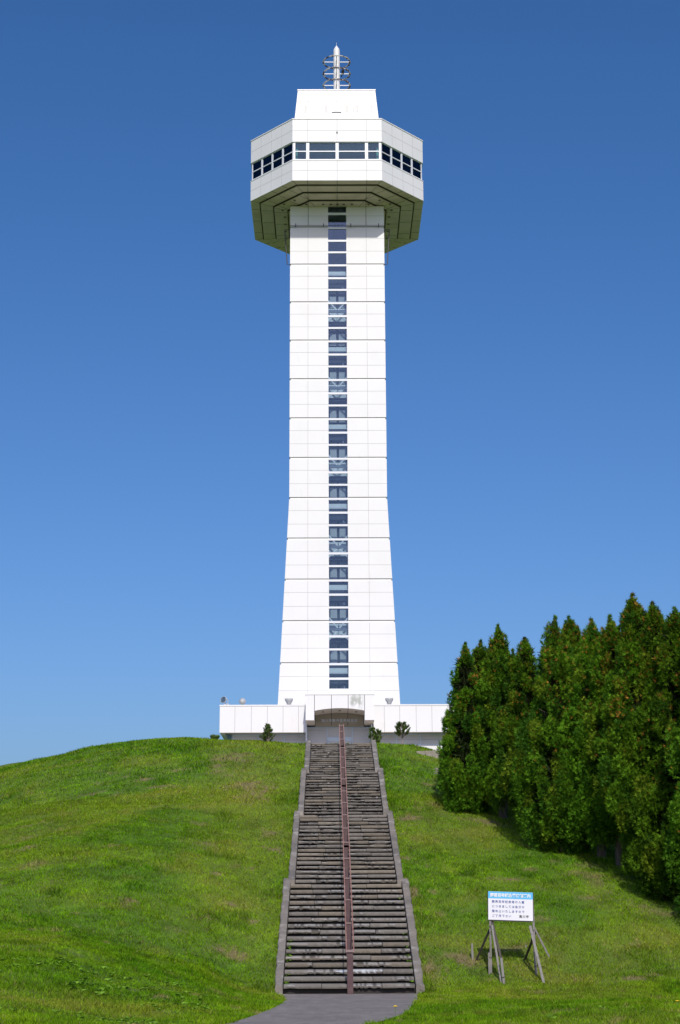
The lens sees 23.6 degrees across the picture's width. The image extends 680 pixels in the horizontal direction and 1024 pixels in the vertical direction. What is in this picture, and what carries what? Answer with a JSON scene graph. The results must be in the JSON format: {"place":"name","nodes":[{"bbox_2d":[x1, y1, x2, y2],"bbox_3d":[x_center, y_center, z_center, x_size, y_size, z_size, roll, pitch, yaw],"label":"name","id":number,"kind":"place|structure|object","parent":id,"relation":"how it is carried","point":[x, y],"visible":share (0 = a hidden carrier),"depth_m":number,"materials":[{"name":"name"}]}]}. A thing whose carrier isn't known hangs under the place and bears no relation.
{"place":"outdoors","nodes":[
{"label":"outdoors","id":0,"kind":"place"},
{"bbox_2d":[229,993,416,1023],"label":"path","id":1,"kind":"structure","parent":0,"point":[328,1008],"depth_m":29.75,"materials":[{"name":"concrete"}]},
{"bbox_2d":[0,736,679,1023],"bbox_3d":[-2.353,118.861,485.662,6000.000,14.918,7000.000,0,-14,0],"label":"ground","id":2,"kind":"structure","parent":0,"point":[227,884],"depth_m":43.38,"materials":[{"name":"green plant"}]},
{"bbox_2d":[209,734,219,739],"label":"pine shrub","id":3,"kind":"object","parent":2,"relation":"on","point":[213,736],"visible":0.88,"depth_m":66.23,"materials":[{"name":"green plant"}]},
{"bbox_2d":[259,723,275,740],"bbox_3d":[-2.868,8.762,64.546,0.616,0.830,0.628,-11,-17,37],"label":"pine shrub","id":4,"kind":"object","parent":2,"relation":"on","point":[267,732],"visible":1,"depth_m":64.49,"materials":[{"name":"green plant"}]},
{"bbox_2d":[250,43,422,727],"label":"observation tower","id":5,"kind":"structure","parent":2,"relation":"on","point":[336,182],"depth_m":88.31,"materials":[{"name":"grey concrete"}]},
{"bbox_2d":[252,159,261,179],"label":"window","id":6,"kind":"structure","parent":5,"relation":"in","point":[256,166],"depth_m":90.74,"materials":[{"name":"blue glass"}]},
{"bbox_2d":[262,153,271,174],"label":"window","id":7,"kind":"structure","parent":5,"relation":"in","point":[267,160],"depth_m":90.10,"materials":[{"name":"blue glass"}]},
{"bbox_2d":[272,148,282,169],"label":"window","id":8,"kind":"structure","parent":5,"relation":"in","point":[277,156],"depth_m":89.47,"materials":[{"name":"blue glass"}]},
{"bbox_2d":[283,142,292,163],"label":"window","id":9,"kind":"structure","parent":5,"relation":"in","point":[287,150],"depth_m":88.83,"materials":[{"name":"blue glass"}]},
{"bbox_2d":[293,142,307,159],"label":"window","id":10,"kind":"structure","parent":5,"relation":"in","point":[294,143],"depth_m":88.46,"materials":[{"name":"white metal"}]},
{"bbox_2d":[308,142,336,159],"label":"window","id":11,"kind":"structure","parent":5,"relation":"in","point":[308,142],"depth_m":88.47,"materials":[{"name":"white metal"}]},
{"bbox_2d":[328,213,345,214],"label":"window","id":12,"kind":"structure","parent":5,"relation":"in","point":[328,213],"depth_m":90.49,"materials":[{"name":"white metal"}]},
{"bbox_2d":[328,227,345,228],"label":"window","id":13,"kind":"structure","parent":5,"relation":"in","point":[328,227],"depth_m":90.29,"materials":[{"name":"white metal"}]},
{"bbox_2d":[328,240,345,241],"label":"window","id":14,"kind":"structure","parent":5,"relation":"in","point":[328,240],"depth_m":90.11,"materials":[{"name":"white metal"}]},
{"bbox_2d":[328,246,346,253],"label":"window","id":15,"kind":"structure","parent":5,"relation":"in","point":[336,252],"depth_m":89.97,"materials":[{"name":"white metal"}]},
{"bbox_2d":[328,253,346,266],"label":"window","id":16,"kind":"structure","parent":5,"relation":"in","point":[329,265],"depth_m":89.77,"materials":[{"name":"white metal"}]},
{"bbox_2d":[328,266,346,279],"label":"window","id":17,"kind":"structure","parent":5,"relation":"in","point":[329,278],"depth_m":89.60,"materials":[{"name":"white metal"}]},
{"bbox_2d":[328,279,346,290],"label":"window","id":18,"kind":"structure","parent":5,"relation":"in","point":[346,279],"depth_m":89.42,"materials":[{"name":"white metal"}]},
{"bbox_2d":[328,302,346,303],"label":"window","id":19,"kind":"structure","parent":5,"relation":"in","point":[328,302],"depth_m":89.25,"materials":[{"name":"white metal"}]},
{"bbox_2d":[328,315,346,316],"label":"window","id":20,"kind":"structure","parent":5,"relation":"in","point":[328,315],"depth_m":89.07,"materials":[{"name":"white metal"}]},
{"bbox_2d":[328,327,346,328],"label":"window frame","id":21,"kind":"structure","parent":5,"relation":"in","point":[328,327],"depth_m":88.90,"materials":[{"name":"white metal"}]},
{"bbox_2d":[328,340,346,342],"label":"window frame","id":22,"kind":"structure","parent":5,"relation":"in","point":[329,341],"depth_m":88.73,"materials":[{"name":"white metal"}]},
{"bbox_2d":[328,353,346,355],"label":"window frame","id":23,"kind":"structure","parent":5,"relation":"in","point":[337,354],"depth_m":88.53,"materials":[{"name":"white metal"}]},
{"bbox_2d":[328,366,346,367],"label":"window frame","id":24,"kind":"structure","parent":5,"relation":"in","point":[328,366],"depth_m":88.38,"materials":[{"name":"white metal"}]},
{"bbox_2d":[328,379,346,380],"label":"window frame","id":25,"kind":"structure","parent":5,"relation":"in","point":[328,379],"depth_m":88.20,"materials":[{"name":"white metal"}]},
{"bbox_2d":[328,392,346,394],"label":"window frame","id":26,"kind":"structure","parent":5,"relation":"in","point":[329,393],"depth_m":88.04,"materials":[{"name":"white metal"}]},
{"bbox_2d":[328,396,346,406],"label":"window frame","id":27,"kind":"structure","parent":5,"relation":"in","point":[338,405],"depth_m":87.86,"materials":[{"name":"white metal"}]},
{"bbox_2d":[328,407,346,419],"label":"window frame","id":28,"kind":"structure","parent":5,"relation":"in","point":[328,407],"depth_m":87.67,"materials":[{"name":"white metal"}]},
{"bbox_2d":[328,420,347,433],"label":"window","id":29,"kind":"structure","parent":5,"relation":"in","point":[328,420],"depth_m":87.50,"materials":[{"name":"white metal"}]},
{"bbox_2d":[328,434,347,445],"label":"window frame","id":30,"kind":"structure","parent":5,"relation":"in","point":[328,434],"depth_m":87.33,"materials":[{"name":"white metal"}]},
{"bbox_2d":[328,446,347,459],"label":"window frame","id":31,"kind":"structure","parent":5,"relation":"in","point":[328,446],"depth_m":87.16,"materials":[{"name":"white metal"}]},
{"bbox_2d":[328,460,347,473],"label":"window frame","id":32,"kind":"structure","parent":5,"relation":"in","point":[329,472],"depth_m":86.99,"materials":[{"name":"white metal"}]},
{"bbox_2d":[328,474,347,485],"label":"window frame","id":33,"kind":"structure","parent":5,"relation":"in","point":[328,474],"depth_m":86.82,"materials":[{"name":"white metal"}]},
{"bbox_2d":[329,498,347,499],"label":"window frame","id":34,"kind":"structure","parent":5,"relation":"in","point":[329,498],"depth_m":86.63,"materials":[{"name":"white metal"}]},
{"bbox_2d":[329,512,347,513],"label":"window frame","id":35,"kind":"structure","parent":5,"relation":"in","point":[329,512],"depth_m":86.44,"materials":[{"name":"white metal"}]},
{"bbox_2d":[329,524,347,525],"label":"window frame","id":36,"kind":"structure","parent":5,"relation":"in","point":[329,524],"depth_m":86.29,"materials":[{"name":"white metal"}]},
{"bbox_2d":[329,538,347,540],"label":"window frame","id":37,"kind":"structure","parent":5,"relation":"in","point":[330,539],"depth_m":86.10,"materials":[{"name":"white metal"}]},
{"bbox_2d":[329,552,347,554],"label":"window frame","id":38,"kind":"structure","parent":5,"relation":"in","point":[330,553],"depth_m":85.93,"materials":[{"name":"white metal"}]},
{"bbox_2d":[329,565,347,566],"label":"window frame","id":39,"kind":"structure","parent":5,"relation":"in","point":[329,565],"depth_m":85.77,"materials":[{"name":"white metal"}]},
{"bbox_2d":[329,579,347,581],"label":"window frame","id":40,"kind":"structure","parent":5,"relation":"in","point":[330,580],"depth_m":85.58,"materials":[{"name":"white metal"}]},
{"bbox_2d":[329,594,347,595],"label":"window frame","id":41,"kind":"structure","parent":5,"relation":"in","point":[329,594],"depth_m":85.39,"materials":[{"name":"white metal"}]},
{"bbox_2d":[329,606,347,608],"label":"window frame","id":42,"kind":"structure","parent":5,"relation":"in","point":[338,607],"depth_m":85.24,"materials":[{"name":"white metal"}]},
{"bbox_2d":[329,619,348,622],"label":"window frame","id":43,"kind":"structure","parent":5,"relation":"in","point":[348,619],"depth_m":85.06,"materials":[{"name":"white metal"}]},
{"bbox_2d":[329,623,348,637],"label":"window","id":44,"kind":"structure","parent":5,"relation":"in","point":[330,636],"depth_m":84.87,"materials":[{"name":"white metal"}]},
{"bbox_2d":[329,638,348,650],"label":"window","id":45,"kind":"structure","parent":5,"relation":"in","point":[330,649],"depth_m":84.73,"materials":[{"name":"white metal"}]},
{"bbox_2d":[329,650,348,664],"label":"window","id":46,"kind":"structure","parent":5,"relation":"in","point":[340,650],"depth_m":84.54,"materials":[{"name":"white metal"}]},
{"bbox_2d":[329,678,348,679],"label":"window","id":47,"kind":"structure","parent":5,"relation":"in","point":[329,678],"depth_m":84.35,"materials":[{"name":"white metal"}]},
{"bbox_2d":[337,142,366,159],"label":"window","id":48,"kind":"structure","parent":5,"relation":"in","point":[338,151],"depth_m":88.47,"materials":[{"name":"white metal"}]},
{"bbox_2d":[366,142,380,159],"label":"window","id":49,"kind":"structure","parent":5,"relation":"in","point":[379,151],"depth_m":88.49,"materials":[{"name":"white metal"}]},
{"bbox_2d":[381,142,391,164],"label":"window","id":50,"kind":"structure","parent":5,"relation":"in","point":[385,149],"depth_m":88.86,"materials":[{"name":"blue glass"}]},
{"bbox_2d":[391,147,401,169],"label":"window","id":51,"kind":"structure","parent":5,"relation":"in","point":[396,156],"depth_m":89.51,"materials":[{"name":"blue glass"}]},
{"bbox_2d":[402,153,411,174],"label":"window","id":52,"kind":"structure","parent":5,"relation":"in","point":[406,160],"depth_m":90.16,"materials":[{"name":"blue glass"}]},
{"bbox_2d":[412,158,421,179],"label":"window","id":53,"kind":"structure","parent":5,"relation":"in","point":[416,166],"depth_m":90.79,"materials":[{"name":"blue glass"}]},
{"bbox_2d":[219,694,453,749],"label":"entrance building","id":54,"kind":"structure","parent":2,"relation":"on","point":[325,715],"depth_m":82.52,"materials":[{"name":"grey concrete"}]},
{"bbox_2d":[220,696,228,704],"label":"floodlight","id":55,"kind":"object","parent":54,"relation":"attached to","point":[223,699],"visible":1,"depth_m":82.95,"materials":[{"name":"grey paint"}]},
{"bbox_2d":[239,698,245,704],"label":"floodlight","id":56,"kind":"object","parent":54,"relation":"attached to","point":[242,701],"visible":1,"depth_m":82.84,"materials":[{"name":"grey paint"}]},
{"bbox_2d":[233,734,258,740],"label":"window","id":57,"kind":"structure","parent":54,"relation":"in","point":[233,734],"depth_m":83.01,"materials":[{"name":"grey metal"}]},
{"bbox_2d":[259,734,283,741],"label":"window","id":58,"kind":"structure","parent":54,"relation":"in","point":[259,734],"depth_m":82.96,"materials":[{"name":"grey metal"}]},
{"bbox_2d":[285,698,292,704],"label":"floodlight","id":59,"kind":"object","parent":54,"relation":"attached to","point":[288,701],"visible":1,"depth_m":82.88,"materials":[{"name":"grey paint"}]},
{"bbox_2d":[284,734,305,742],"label":"window","id":60,"kind":"structure","parent":54,"relation":"in","point":[291,741],"depth_m":82.96,"materials":[{"name":"grey metal"}]},
{"bbox_2d":[328,739,351,742],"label":"door","id":61,"kind":"structure","parent":54,"relation":"in","point":[329,740],"depth_m":82.96,"materials":[{"name":"grey metal"}]},
{"bbox_2d":[380,734,395,743],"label":"window","id":62,"kind":"structure","parent":54,"relation":"in","point":[386,741],"depth_m":82.99,"materials":[{"name":"grey metal"}]},
{"bbox_2d":[385,698,392,703],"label":"floodlight","id":63,"kind":"object","parent":54,"relation":"attached to","point":[388,700],"visible":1,"depth_m":82.91,"materials":[{"name":"grey paint"}]},
{"bbox_2d":[396,734,419,744],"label":"window","id":64,"kind":"structure","parent":54,"relation":"in","point":[407,741],"depth_m":83.00,"materials":[{"name":"grey metal"}]},
{"bbox_2d":[420,733,444,745],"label":"wall","id":65,"kind":"structure","parent":54,"relation":"in","point":[422,741],"depth_m":83.01,"materials":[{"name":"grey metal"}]},
{"bbox_2d":[0,898,679,1023],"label":"broadleaf weeds","id":66,"kind":"object","parent":2,"relation":"on","point":[127,987],"visible":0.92,"depth_m":29.81,"materials":[{"name":"green plant"}]},
{"bbox_2d":[275,740,424,994],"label":"staircase","id":67,"kind":"structure","parent":2,"relation":"on","point":[312,921],"depth_m":43.32,"materials":[{"name":"concrete"}]},
{"bbox_2d":[339,724,353,993],"bbox_3d":[0.142,9.626,50.307,0.196,8.913,26.226,0,-14,0],"label":"handrail","id":68,"kind":"object","parent":67,"relation":"attached to","point":[349,932],"visible":0.98,"depth_m":43.73,"materials":[{"name":"brown metal"}]},
{"bbox_2d":[368,726,381,742],"bbox_3d":[1.386,8.828,64.047,0.674,0.786,0.489,0,-14,0],"label":"pine shrub","id":69,"kind":"object","parent":2,"relation":"on","point":[377,737],"visible":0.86,"depth_m":64.02,"materials":[{"name":"green plant"}]},
{"bbox_2d":[395,721,410,744],"bbox_3d":[2.470,8.775,64.384,0.690,1.038,0.648,-13,-19,42],"label":"pine shrub","id":70,"kind":"object","parent":2,"relation":"on","point":[399,726],"visible":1,"depth_m":64.37,"materials":[{"name":"green plant"}]},
{"bbox_2d":[425,751,431,756],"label":"stone block","id":71,"kind":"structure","parent":2,"relation":"on","point":[427,753],"depth_m":61.90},
{"bbox_2d":[432,750,439,757],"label":"stone block","id":72,"kind":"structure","parent":2,"relation":"on","point":[434,753],"depth_m":61.95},
{"bbox_2d":[435,642,497,814],"bbox_3d":[4.189,7.189,53.778,2.229,5.985,2.365,0,-14,0],"label":"arborvitae tree","id":73,"kind":"object","parent":2,"relation":"on","point":[464,783],"visible":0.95,"depth_m":53.24,"materials":[{"name":"green plant"}]},
{"bbox_2d":[470,639,487,678],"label":"arborvitae tree","id":74,"kind":"object","parent":2,"relation":"on","point":[479,653],"visible":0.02,"depth_m":55.48,"materials":[{"name":"green plant"}]},
{"bbox_2d":[469,623,510,818],"bbox_3d":[5.275,6.912,53.750,2.400,6.644,2.128,5,-15,-22],"label":"arborvitae tree","id":75,"kind":"object","parent":2,"relation":"on","point":[490,692],"visible":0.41,"depth_m":53.46,"materials":[{"name":"green plant"}]},
{"bbox_2d":[471,891,549,983],"bbox_3d":[4.026,10.040,38.311,1.590,2.154,2.449,3,-14,-12],"label":"notice sign","id":76,"kind":"object","parent":2,"relation":"on","point":[512,906],"visible":0.99,"depth_m":38.00,"materials":[{"name":"white paint"}]},
{"bbox_2d":[486,636,540,827],"bbox_3d":[5.932,7.090,52.026,2.719,6.345,2.864,0,-14,0],"label":"arborvitae tree","id":77,"kind":"object","parent":2,"relation":"on","point":[520,665],"visible":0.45,"depth_m":51.90,"materials":[{"name":"green plant"}]},
{"bbox_2d":[502,613,590,856],"bbox_3d":[6.606,6.786,49.181,3.014,7.572,2.998,7,-15,-28],"label":"arborvitae tree","id":78,"kind":"object","parent":2,"relation":"on","point":[539,768],"visible":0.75,"depth_m":48.62,"materials":[{"name":"green plant"}]},
{"bbox_2d":[554,615,581,783],"bbox_3d":[7.054,6.733,50.541,2.626,7.249,2.499,-12,-18,40],"label":"arborvitae tree","id":79,"kind":"object","parent":2,"relation":"on","point":[571,631],"visible":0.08,"depth_m":50.82,"materials":[{"name":"green plant"}]},
{"bbox_2d":[555,617,615,858],"bbox_3d":[7.659,6.730,48.528,2.759,7.380,2.816,0,-14,0],"label":"arborvitae tree","id":80,"kind":"object","parent":2,"relation":"on","point":[587,643],"visible":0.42,"depth_m":48.07,"materials":[{"name":"green plant"}]},
{"bbox_2d":[573,613,626,866],"bbox_3d":[8.149,6.651,47.622,2.550,7.550,2.397,7,-16,-29],"label":"arborvitae tree","id":81,"kind":"object","parent":2,"relation":"on","point":[601,664],"visible":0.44,"depth_m":47.48,"materials":[{"name":"green plant"}]},
{"bbox_2d":[592,592,662,885],"bbox_3d":[8.430,6.393,46.038,2.741,8.518,2.658,0,-14,0],"label":"arborvitae tree","id":82,"kind":"object","parent":2,"relation":"on","point":[616,764],"visible":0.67,"depth_m":45.74,"materials":[{"name":"green plant"}]},
{"bbox_2d":[618,600,678,876],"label":"arborvitae tree","id":83,"kind":"object","parent":2,"relation":"on","point":[652,624],"visible":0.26,"depth_m":45.47,"materials":[{"name":"green plant"}]},
{"bbox_2d":[625,606,679,902],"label":"arborvitae tree","id":84,"kind":"object","parent":2,"relation":"on","point":[651,804],"visible":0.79,"depth_m":44.10,"materials":[{"name":"green plant"}]},
{"bbox_2d":[661,704,679,916],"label":"arborvitae tree","id":85,"kind":"object","parent":2,"relation":"on","point":[674,820],"visible":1,"depth_m":42.58,"materials":[{"name":"green plant"}]},
{"bbox_2d":[0,0,679,765],"label":"sky","id":86,"kind":"structure","parent":0,"point":[532,317],"materials":[{"name":"blue"}]}
]}

